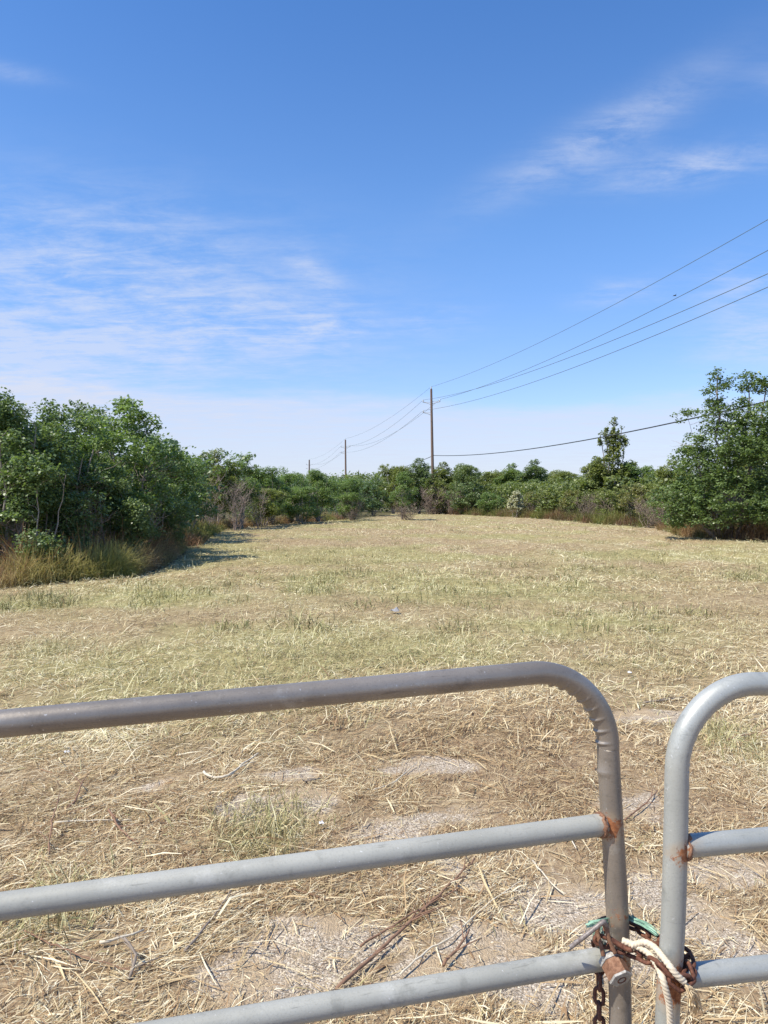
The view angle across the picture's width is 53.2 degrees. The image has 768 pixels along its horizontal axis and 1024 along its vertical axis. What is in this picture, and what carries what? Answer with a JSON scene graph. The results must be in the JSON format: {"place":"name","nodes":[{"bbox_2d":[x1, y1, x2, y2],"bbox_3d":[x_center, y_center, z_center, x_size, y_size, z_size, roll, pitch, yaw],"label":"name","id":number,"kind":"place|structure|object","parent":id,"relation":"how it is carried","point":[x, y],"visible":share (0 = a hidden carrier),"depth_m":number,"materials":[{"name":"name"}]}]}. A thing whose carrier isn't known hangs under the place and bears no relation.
{"place":"outdoors","nodes":[
{"label":"outdoors","id":0,"kind":"place"},
{"bbox_2d":[0,500,767,1023],"bbox_3d":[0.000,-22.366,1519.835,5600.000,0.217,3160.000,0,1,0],"label":"field","id":1,"kind":"structure","parent":0,"point":[714,922],"depth_m":4.57,"materials":[{"name":"plant"}]},
{"bbox_2d":[0,496,27,557],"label":"bare sapling","id":2,"kind":"object","parent":1,"relation":"on","point":[14,531],"visible":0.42,"depth_m":15.30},
{"bbox_2d":[0,386,82,565],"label":"tree","id":3,"kind":"object","parent":1,"relation":"on","point":[10,434],"visible":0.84,"depth_m":15.21,"materials":[{"name":"green plant"}]},
{"bbox_2d":[36,793,59,856],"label":"dry stalk","id":4,"kind":"object","parent":1,"relation":"on","point":[48,841],"visible":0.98,"depth_m":3.44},
{"bbox_2d":[0,458,112,560],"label":"tree","id":5,"kind":"object","parent":1,"relation":"on","point":[55,523],"visible":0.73,"depth_m":15.51,"materials":[{"name":"green plant"}]},
{"bbox_2d":[1,397,133,534],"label":"tree","id":6,"kind":"object","parent":1,"relation":"on","point":[53,417],"visible":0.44,"depth_m":16.91,"materials":[{"name":"green plant"}]},
{"bbox_2d":[64,772,89,810],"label":"dry stalk","id":7,"kind":"object","parent":1,"relation":"on","point":[73,802],"visible":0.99,"depth_m":3.96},
{"bbox_2d":[43,399,128,541],"bbox_3d":[-8.783,-0.980,22.441,3.082,4.674,3.129,0,1,-28],"label":"tree","id":8,"kind":"object","parent":1,"relation":"on","point":[95,411],"visible":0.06,"depth_m":22.43,"materials":[{"name":"green plant"}]},
{"bbox_2d":[66,483,117,550],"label":"bare sapling","id":9,"kind":"object","parent":1,"relation":"on","point":[93,519],"visible":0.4,"depth_m":16.30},
{"bbox_2d":[22,930,164,971],"bbox_3d":[-1.025,1.474,2.548,0.590,0.036,0.155,0,1,19],"label":"dry stalk","id":10,"kind":"object","parent":1,"relation":"on","point":[47,942],"visible":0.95,"depth_m":2.57,"materials":[{"name":"plant"}]},
{"bbox_2d":[0,531,191,588],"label":"tall weeds","id":11,"kind":"object","parent":1,"relation":"on","point":[110,565],"visible":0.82,"depth_m":15.00,"materials":[{"name":"plant"}]},
{"bbox_2d":[0,515,193,582],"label":"seed heads","id":12,"kind":"object","parent":1,"relation":"on","point":[71,550],"visible":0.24,"depth_m":15.68,"materials":[{"name":"plant"}]},
{"bbox_2d":[49,411,158,543],"bbox_3d":[-6.937,-0.491,18.539,2.669,3.746,2.820,0,1,-26],"label":"tree","id":13,"kind":"object","parent":1,"relation":"on","point":[103,441],"visible":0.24,"depth_m":18.18,"materials":[{"name":"green plant"}]},
{"bbox_2d":[65,474,165,553],"bbox_3d":[-6.099,0.252,17.460,2.070,2.206,2.114,0,1,4],"label":"tree","id":14,"kind":"object","parent":1,"relation":"on","point":[124,506],"visible":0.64,"depth_m":17.15,"materials":[{"name":"green plant"}]},
{"bbox_2d":[99,929,143,943],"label":"dry stalk","id":15,"kind":"object","parent":1,"relation":"on","point":[113,939],"visible":0.95,"depth_m":2.67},
{"bbox_2d":[107,808,147,847],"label":"dry stalk","id":16,"kind":"object","parent":1,"relation":"on","point":[115,821],"visible":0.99,"depth_m":3.54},
{"bbox_2d":[90,394,190,544],"bbox_3d":[-6.391,-0.861,19.590,2.633,4.424,2.503,0,1,24],"label":"tree","id":17,"kind":"object","parent":1,"relation":"on","point":[124,406],"visible":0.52,"depth_m":19.45,"materials":[{"name":"green plant"}]},
{"bbox_2d":[116,935,166,979],"bbox_3d":[-0.822,1.468,2.524,0.187,0.085,0.113,0,1,9],"label":"dry stalk","id":18,"kind":"object","parent":1,"relation":"on","point":[130,946],"visible":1,"depth_m":2.53,"materials":[{"name":"wood"}]},
{"bbox_2d":[107,447,199,534],"bbox_3d":[-6.871,-0.324,22.439,2.452,3.257,2.321,1,1,45],"label":"tree","id":19,"kind":"object","parent":1,"relation":"on","point":[173,486],"visible":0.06,"depth_m":22.15,"materials":[{"name":"green plant"}]},
{"bbox_2d":[114,485,195,544],"bbox_3d":[-6.294,0.254,20.930,1.996,2.083,1.954,0,1,28],"label":"tree","id":20,"kind":"object","parent":1,"relation":"on","point":[171,520],"visible":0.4,"depth_m":21.09,"materials":[{"name":"green plant"}]},
{"bbox_2d":[130,433,205,514],"bbox_3d":[-7.876,-0.794,27.383,2.680,4.085,2.738,-1,1,-39],"label":"tree","id":21,"kind":"object","parent":1,"relation":"on","point":[188,476],"visible":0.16,"depth_m":27.42,"materials":[{"name":"green plant"}]},
{"bbox_2d":[1,430,389,550],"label":"dense woodland","id":22,"kind":"object","parent":1,"relation":"on","point":[208,461],"visible":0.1,"depth_m":30.34,"materials":[{"name":"green plant"}]},
{"bbox_2d":[167,448,223,533],"bbox_3d":[-8.511,-0.832,32.969,2.843,3.990,3.004,0,1,8],"label":"tree","id":23,"kind":"object","parent":1,"relation":"on","point":[208,513],"visible":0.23,"depth_m":32.95,"materials":[{"name":"green plant"}]},
{"bbox_2d":[183,890,240,951],"bbox_3d":[-0.616,1.482,2.797,0.052,0.023,0.403,0,1,12],"label":"dry stalk","id":24,"kind":"object","parent":1,"relation":"on","point":[200,932],"visible":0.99,"depth_m":2.75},
{"bbox_2d":[200,469,225,526],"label":"bare sapling","id":25,"kind":"object","parent":1,"relation":"on","point":[215,498],"visible":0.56,"depth_m":38.15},
{"bbox_2d":[192,448,242,524],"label":"tree","id":26,"kind":"object","parent":1,"relation":"on","point":[230,476],"visible":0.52,"depth_m":39.56,"materials":[{"name":"green plant"}]},
{"bbox_2d":[203,753,258,778],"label":"dry stalk","id":27,"kind":"object","parent":1,"relation":"on","point":[214,777],"visible":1,"depth_m":4.26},
{"bbox_2d":[219,475,253,530],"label":"bare sapling","id":28,"kind":"object","parent":1,"relation":"on","point":[233,508],"visible":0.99,"depth_m":37.53,"materials":[{"name":"plant"}]},
{"bbox_2d":[222,454,266,528],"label":"tree","id":29,"kind":"object","parent":1,"relation":"on","point":[247,472],"visible":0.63,"depth_m":40.95,"materials":[{"name":"green plant"}]},
{"bbox_2d":[165,793,343,862],"bbox_3d":[-0.592,1.437,3.485,0.717,0.147,0.796,-1,1,-39],"label":"grass tuft","id":30,"kind":"object","parent":1,"relation":"on","point":[248,834],"visible":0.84,"depth_m":3.47,"materials":[{"name":"plant"}]},
{"bbox_2d":[244,483,269,528],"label":"bare shrub","id":31,"kind":"object","parent":1,"relation":"on","point":[255,513],"visible":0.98,"depth_m":39.95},
{"bbox_2d":[177,512,348,547],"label":"tall weeds","id":32,"kind":"object","parent":1,"relation":"on","point":[205,530],"visible":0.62,"depth_m":37.28,"materials":[{"name":"plant"}]},
{"bbox_2d":[242,488,288,525],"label":"tree","id":33,"kind":"object","parent":1,"relation":"on","point":[274,510],"visible":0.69,"depth_m":44.02,"materials":[{"name":"green plant"}]},
{"bbox_2d":[250,466,295,524],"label":"tree","id":34,"kind":"object","parent":1,"relation":"on","point":[267,476],"visible":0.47,"depth_m":46.80,"materials":[{"name":"green plant"}]},
{"bbox_2d":[275,466,315,522],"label":"tree","id":35,"kind":"object","parent":1,"relation":"on","point":[289,478],"visible":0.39,"depth_m":50.81,"materials":[{"name":"green plant"}]},
{"bbox_2d":[282,486,321,523],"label":"tree","id":36,"kind":"object","parent":1,"relation":"on","point":[291,508],"visible":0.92,"depth_m":48.77,"materials":[{"name":"green plant"}]},
{"bbox_2d":[0,661,631,1023],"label":"tube gate","id":37,"kind":"structure","parent":1,"relation":"on","point":[605,823],"depth_m":1.36,"materials":[{"name":"metal"}]},
{"bbox_2d":[595,925,631,986],"bbox_3d":[0.442,0.844,1.465,0.049,0.116,0.062,-1,1,-30],"label":"padlock","id":38,"kind":"object","parent":37,"relation":"hanging from","point":[615,968],"visible":0.94,"depth_m":1.46,"materials":[{"name":"metal"}]},
{"bbox_2d":[611,937,632,952],"bbox_3d":[0.451,0.824,1.464,0.049,0.027,0.013,0,1,17],"label":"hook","id":39,"kind":"object","parent":37,"relation":"attached to","point":[620,945],"visible":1,"depth_m":1.46,"materials":[{"name":"metal"}]},
{"bbox_2d":[585,914,659,950],"bbox_3d":[0.469,0.875,1.500,0.134,0.164,0.100,1,1,36],"label":"plastic twine","id":40,"kind":"object","parent":37,"relation":"attached to","point":[632,918],"visible":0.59,"depth_m":1.50,"materials":[{"name":"plastic"}]},
{"bbox_2d":[591,916,697,1023],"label":"chain","id":41,"kind":"object","parent":37,"relation":"hanging from","point":[637,928],"visible":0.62,"depth_m":1.48,"materials":[{"name":"metal"}]},
{"bbox_2d":[569,919,608,948],"bbox_3d":[0.392,0.805,1.462,0.078,0.058,0.017,0,1,-5],"label":"steel pin","id":42,"kind":"object","parent":41,"relation":"attached to","point":[587,934],"visible":1,"depth_m":1.46,"materials":[{"name":"metal"}]},
{"bbox_2d":[622,937,702,1023],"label":"rope","id":43,"kind":"object","parent":41,"relation":"attached to","point":[694,1002],"visible":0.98,"depth_m":1.38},
{"bbox_2d":[654,959,696,992],"bbox_3d":[0.533,0.843,1.394,0.074,0.053,0.044,0,1,-19],"label":"chain","id":44,"kind":"object","parent":41,"relation":"attached to","point":[681,989],"visible":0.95,"depth_m":1.38,"materials":[{"name":"metal"}]},
{"bbox_2d":[302,468,341,521],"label":"tree","id":45,"kind":"object","parent":1,"relation":"on","point":[315,476],"visible":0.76,"depth_m":52.59,"materials":[{"name":"green plant"}]},
{"bbox_2d":[321,478,362,517],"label":"tree","id":46,"kind":"object","parent":1,"relation":"on","point":[339,505],"visible":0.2,"depth_m":60.59,"materials":[{"name":"green plant"}]},
{"bbox_2d":[337,500,365,520],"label":"bare shrub","id":47,"kind":"object","parent":1,"relation":"on","point":[352,513],"visible":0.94,"depth_m":56.41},
{"bbox_2d":[337,477,369,519],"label":"tree","id":48,"kind":"object","parent":1,"relation":"on","point":[348,496],"visible":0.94,"depth_m":56.83,"materials":[{"name":"green plant"}]},
{"bbox_2d":[359,476,392,515],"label":"tree","id":49,"kind":"object","parent":1,"relation":"on","point":[366,492],"visible":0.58,"depth_m":73.44,"materials":[{"name":"green plant"}]},
{"bbox_2d":[0,733,767,1023],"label":"straw chaff","id":50,"kind":"object","parent":1,"relation":"on","point":[387,904],"visible":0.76,"depth_m":3.20,"materials":[{"name":"plant"}]},
{"bbox_2d":[0,526,767,598],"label":"cut straw","id":51,"kind":"object","parent":1,"relation":"on","point":[460,569],"visible":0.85,"depth_m":17.17,"materials":[{"name":"plant"}]},
{"bbox_2d":[0,627,767,983],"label":"grass tufts","id":52,"kind":"object","parent":1,"relation":"on","point":[298,815],"visible":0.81,"depth_m":3.87,"materials":[{"name":"plant"}]},
{"bbox_2d":[0,693,767,1023],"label":"cut straw","id":53,"kind":"object","parent":1,"relation":"on","point":[309,888],"visible":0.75,"depth_m":3.34,"materials":[{"name":"plant"}]},
{"bbox_2d":[54,819,131,822],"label":"dry stalk","id":54,"kind":"object","parent":53,"relation":"on","point":[90,820],"visible":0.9,"depth_m":3.67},
{"bbox_2d":[0,577,767,763],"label":"cut straw","id":55,"kind":"object","parent":1,"relation":"on","point":[489,710],"visible":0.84,"depth_m":7.26,"materials":[{"name":"plant"}]},
{"bbox_2d":[0,526,767,637],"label":"grass tufts","id":56,"kind":"object","parent":1,"relation":"on","point":[247,621],"visible":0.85,"depth_m":11.94,"materials":[{"name":"plant"}]},
{"bbox_2d":[377,464,415,513],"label":"tree","id":57,"kind":"object","parent":1,"relation":"on","point":[391,475],"visible":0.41,"depth_m":83.63,"materials":[{"name":"green plant"}]},
{"bbox_2d":[388,470,418,519],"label":"tree","id":58,"kind":"object","parent":1,"relation":"on","point":[407,498],"visible":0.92,"depth_m":57.68,"materials":[{"name":"green plant"}]},
{"bbox_2d":[335,858,474,989],"bbox_3d":[0.150,1.479,2.814,0.106,0.032,1.015,1,1,31],"label":"dry stalk","id":59,"kind":"object","parent":1,"relation":"on","point":[373,955],"visible":1,"depth_m":2.73,"materials":[{"name":"plant"}]},
{"bbox_2d":[393,500,424,519],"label":"bare shrub","id":60,"kind":"object","parent":1,"relation":"on","point":[404,514],"visible":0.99,"depth_m":56.81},
{"bbox_2d":[360,872,469,946],"bbox_3d":[0.134,1.480,2.878,0.090,0.037,0.636,1,1,38],"label":"dry stalk","id":61,"kind":"object","parent":1,"relation":"on","point":[386,929],"visible":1,"depth_m":2.81,"materials":[{"name":"wood"}]},
{"bbox_2d":[407,458,440,513],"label":"tree","id":62,"kind":"object","parent":1,"relation":"on","point":[421,473],"visible":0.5,"depth_m":85.19,"materials":[{"name":"green plant"}]},
{"bbox_2d":[418,486,441,514],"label":"bare shrub","id":63,"kind":"object","parent":1,"relation":"on","point":[429,503],"visible":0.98,"depth_m":81.94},
{"bbox_2d":[422,387,439,512],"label":"utility pole","id":64,"kind":"object","parent":1,"relation":"on","point":[432,445],"visible":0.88,"depth_m":87.75,"materials":[{"name":"brown wood"}]},
{"bbox_2d":[317,273,767,463],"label":"power line","id":65,"kind":"object","parent":64,"relation":"attached to","point":[604,343],"visible":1,"depth_m":41.89,"materials":[{"name":"metal"}]},
{"bbox_2d":[321,287,767,466],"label":"power line","id":66,"kind":"object","parent":64,"relation":"attached to","point":[607,354],"visible":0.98,"depth_m":41.50,"materials":[{"name":"metal"}]},
{"bbox_2d":[333,219,767,448],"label":"power line","id":67,"kind":"object","parent":64,"relation":"attached to","point":[604,309],"visible":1,"depth_m":43.85,"materials":[{"name":"metal"}]},
{"bbox_2d":[334,250,767,458],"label":"power line","id":68,"kind":"object","parent":64,"relation":"attached to","point":[613,329],"visible":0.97,"depth_m":44.15,"materials":[{"name":"metal"}]},
{"bbox_2d":[359,401,766,476],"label":"overhead cable","id":69,"kind":"object","parent":64,"relation":"attached to","point":[586,439],"visible":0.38,"depth_m":48.26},
{"bbox_2d":[423,477,451,514],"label":"shrub","id":70,"kind":"object","parent":1,"relation":"on","point":[439,493],"visible":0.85,"depth_m":83.65,"materials":[{"name":"green plant"}]},
{"bbox_2d":[215,512,667,535],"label":"cut straw","id":71,"kind":"object","parent":1,"relation":"on","point":[421,521],"visible":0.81,"depth_m":42.68,"materials":[{"name":"plant"}]},
{"bbox_2d":[430,462,454,509],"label":"tree","id":72,"kind":"object","parent":1,"relation":"on","point":[443,473],"visible":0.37,"depth_m":87.53,"materials":[{"name":"green plant"}]},
{"bbox_2d":[441,491,459,514],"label":"bare shrub","id":73,"kind":"object","parent":1,"relation":"on","point":[449,508],"visible":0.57,"depth_m":81.75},
{"bbox_2d":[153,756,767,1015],"bbox_3d":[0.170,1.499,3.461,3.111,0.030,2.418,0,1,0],"label":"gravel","id":74,"kind":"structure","parent":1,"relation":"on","point":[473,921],"depth_m":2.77,"materials":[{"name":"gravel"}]},
{"bbox_2d":[399,880,522,975],"bbox_3d":[0.309,1.483,2.781,0.068,0.029,0.785,1,1,44],"label":"dry stalk","id":75,"kind":"object","parent":1,"relation":"on","point":[419,957],"visible":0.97,"depth_m":2.66,"materials":[{"name":"plant"}]},
{"bbox_2d":[442,918,481,966],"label":"dry stalk","id":76,"kind":"object","parent":1,"relation":"on","point":[447,958],"visible":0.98,"depth_m":2.62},
{"bbox_2d":[444,463,481,507],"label":"tree","id":77,"kind":"object","parent":1,"relation":"on","point":[463,473],"visible":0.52,"depth_m":85.00,"materials":[{"name":"green plant"}]},
{"bbox_2d":[444,481,487,514],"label":"shrub","id":78,"kind":"object","parent":1,"relation":"on","point":[461,503],"visible":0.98,"depth_m":79.30,"materials":[{"name":"green plant"}]},
{"bbox_2d":[229,469,717,512],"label":"distant woodland","id":79,"kind":"object","parent":1,"relation":"on","point":[363,476],"visible":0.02,"depth_m":99.17,"materials":[{"name":"green plant"}]},
{"bbox_2d":[474,490,506,512],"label":"shrub","id":80,"kind":"object","parent":1,"relation":"on","point":[487,505],"visible":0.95,"depth_m":73.61,"materials":[{"name":"green plant"}]},
{"bbox_2d":[474,470,506,506],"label":"tree","id":81,"kind":"object","parent":1,"relation":"on","point":[489,477],"visible":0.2,"depth_m":91.07,"materials":[{"name":"green plant"}]},
{"bbox_2d":[491,463,524,503],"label":"tree","id":82,"kind":"object","parent":1,"relation":"on","point":[510,473],"visible":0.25,"depth_m":87.84,"materials":[{"name":"green plant"}]},
{"bbox_2d":[507,490,525,517],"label":"flowering shrub","id":83,"kind":"object","parent":1,"relation":"on","point":[517,506],"visible":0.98,"depth_m":65.74,"materials":[{"name":"grey plant"}]},
{"bbox_2d":[513,491,539,511],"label":"shrub","id":84,"kind":"object","parent":1,"relation":"on","point":[528,503],"visible":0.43,"depth_m":68.82,"materials":[{"name":"green plant"}]},
{"bbox_2d":[513,459,550,505],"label":"tree","id":85,"kind":"object","parent":1,"relation":"on","point":[536,470],"visible":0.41,"depth_m":83.65,"materials":[{"name":"green plant"}]},
{"bbox_2d":[529,488,565,515],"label":"shrub","id":86,"kind":"object","parent":1,"relation":"on","point":[544,507],"visible":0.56,"depth_m":63.54,"materials":[{"name":"green plant"}]},
{"bbox_2d":[531,860,565,893],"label":"dry stalk","id":87,"kind":"object","parent":1,"relation":"on","point":[537,867],"visible":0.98,"depth_m":3.13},
{"bbox_2d":[545,470,578,506],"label":"tree","id":88,"kind":"object","parent":1,"relation":"on","point":[561,474],"visible":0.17,"depth_m":79.17,"materials":[{"name":"green plant"}]},
{"bbox_2d":[558,489,587,514],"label":"shrub","id":89,"kind":"object","parent":1,"relation":"on","point":[570,493],"visible":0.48,"depth_m":58.90,"materials":[{"name":"green plant"}]},
{"bbox_2d":[566,486,611,515],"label":"shrub","id":90,"kind":"object","parent":1,"relation":"on","point":[587,493],"visible":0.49,"depth_m":55.85,"materials":[{"name":"green plant"}]},
{"bbox_2d":[573,491,605,516],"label":"bare shrub","id":91,"kind":"object","parent":1,"relation":"on","point":[587,510],"visible":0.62,"depth_m":53.08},
{"bbox_2d":[575,455,611,513],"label":"tree","id":92,"kind":"object","parent":1,"relation":"on","point":[585,471],"visible":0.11,"depth_m":61.52,"materials":[{"name":"green plant"}]},
{"bbox_2d":[436,504,766,529],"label":"tall weeds","id":93,"kind":"object","parent":1,"relation":"on","point":[612,519],"visible":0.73,"depth_m":56.42,"materials":[{"name":"plant"}]},
{"bbox_2d":[440,466,767,521],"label":"dense woodland","id":94,"kind":"object","parent":1,"relation":"on","point":[566,485],"visible":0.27,"depth_m":62.45,"materials":[{"name":"green plant"}]},
{"bbox_2d":[586,416,639,511],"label":"spire tree","id":95,"kind":"object","parent":1,"relation":"on","point":[597,468],"visible":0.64,"depth_m":59.69,"materials":[{"name":"green plant"}]},
{"bbox_2d":[589,485,636,515],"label":"shrub","id":96,"kind":"object","parent":1,"relation":"on","point":[604,504],"visible":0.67,"depth_m":50.68,"materials":[{"name":"green plant"}]},
{"bbox_2d":[616,483,648,523],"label":"shrub","id":97,"kind":"object","parent":1,"relation":"on","point":[636,491],"visible":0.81,"depth_m":46.87,"materials":[{"name":"green plant"}]},
{"bbox_2d":[617,462,656,510],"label":"tree","id":98,"kind":"object","parent":1,"relation":"on","point":[633,472],"visible":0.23,"depth_m":59.56,"materials":[{"name":"green plant"}]},
{"bbox_2d":[624,785,657,820],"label":"dry stalk","id":99,"kind":"object","parent":1,"relation":"on","point":[632,813],"visible":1,"depth_m":3.85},
{"bbox_2d":[632,496,662,527],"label":"bare shrub","id":100,"kind":"object","parent":1,"relation":"on","point":[646,517],"visible":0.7,"depth_m":41.05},
{"bbox_2d":[632,489,671,522],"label":"shrub","id":101,"kind":"object","parent":1,"relation":"on","point":[644,503],"visible":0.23,"depth_m":42.59,"materials":[{"name":"green plant"}]},
{"bbox_2d":[642,459,694,515],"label":"tree","id":102,"kind":"object","parent":1,"relation":"on","point":[660,472],"visible":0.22,"depth_m":46.74,"materials":[{"name":"green plant"}]},
{"bbox_2d":[645,366,767,540],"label":"tall tree","id":103,"kind":"object","parent":1,"relation":"on","point":[752,452],"visible":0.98,"depth_m":28.95,"materials":[{"name":"green plant"}]},
{"bbox_2d":[654,515,767,541],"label":"tall weeds","id":104,"kind":"object","parent":1,"relation":"on","point":[693,532],"visible":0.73,"depth_m":29.54,"materials":[{"name":"plant"}]},
{"bbox_2d":[655,672,767,1023],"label":"tube gate","id":105,"kind":"structure","parent":1,"relation":"on","point":[682,846],"depth_m":1.41,"materials":[{"name":"grey metal"}]},
{"bbox_2d":[691,500,745,539],"bbox_3d":[12.997,0.222,29.565,2.391,1.874,2.130,1,1,37],"label":"bare shrub","id":106,"kind":"object","parent":1,"relation":"on","point":[722,524],"visible":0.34,"depth_m":29.40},
{"bbox_2d":[726,728,767,740],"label":"dry stalk","id":107,"kind":"object","parent":1,"relation":"on","point":[748,734],"visible":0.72,"depth_m":4.98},
{"bbox_2d":[731,497,767,537],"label":"bare shrub","id":108,"kind":"object","parent":1,"relation":"on","point":[750,522],"visible":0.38,"depth_m":28.77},
{"bbox_2d":[0,0,767,496],"label":"sky","id":109,"kind":"structure","parent":0,"point":[271,227],"materials":[{"name":"blue"}]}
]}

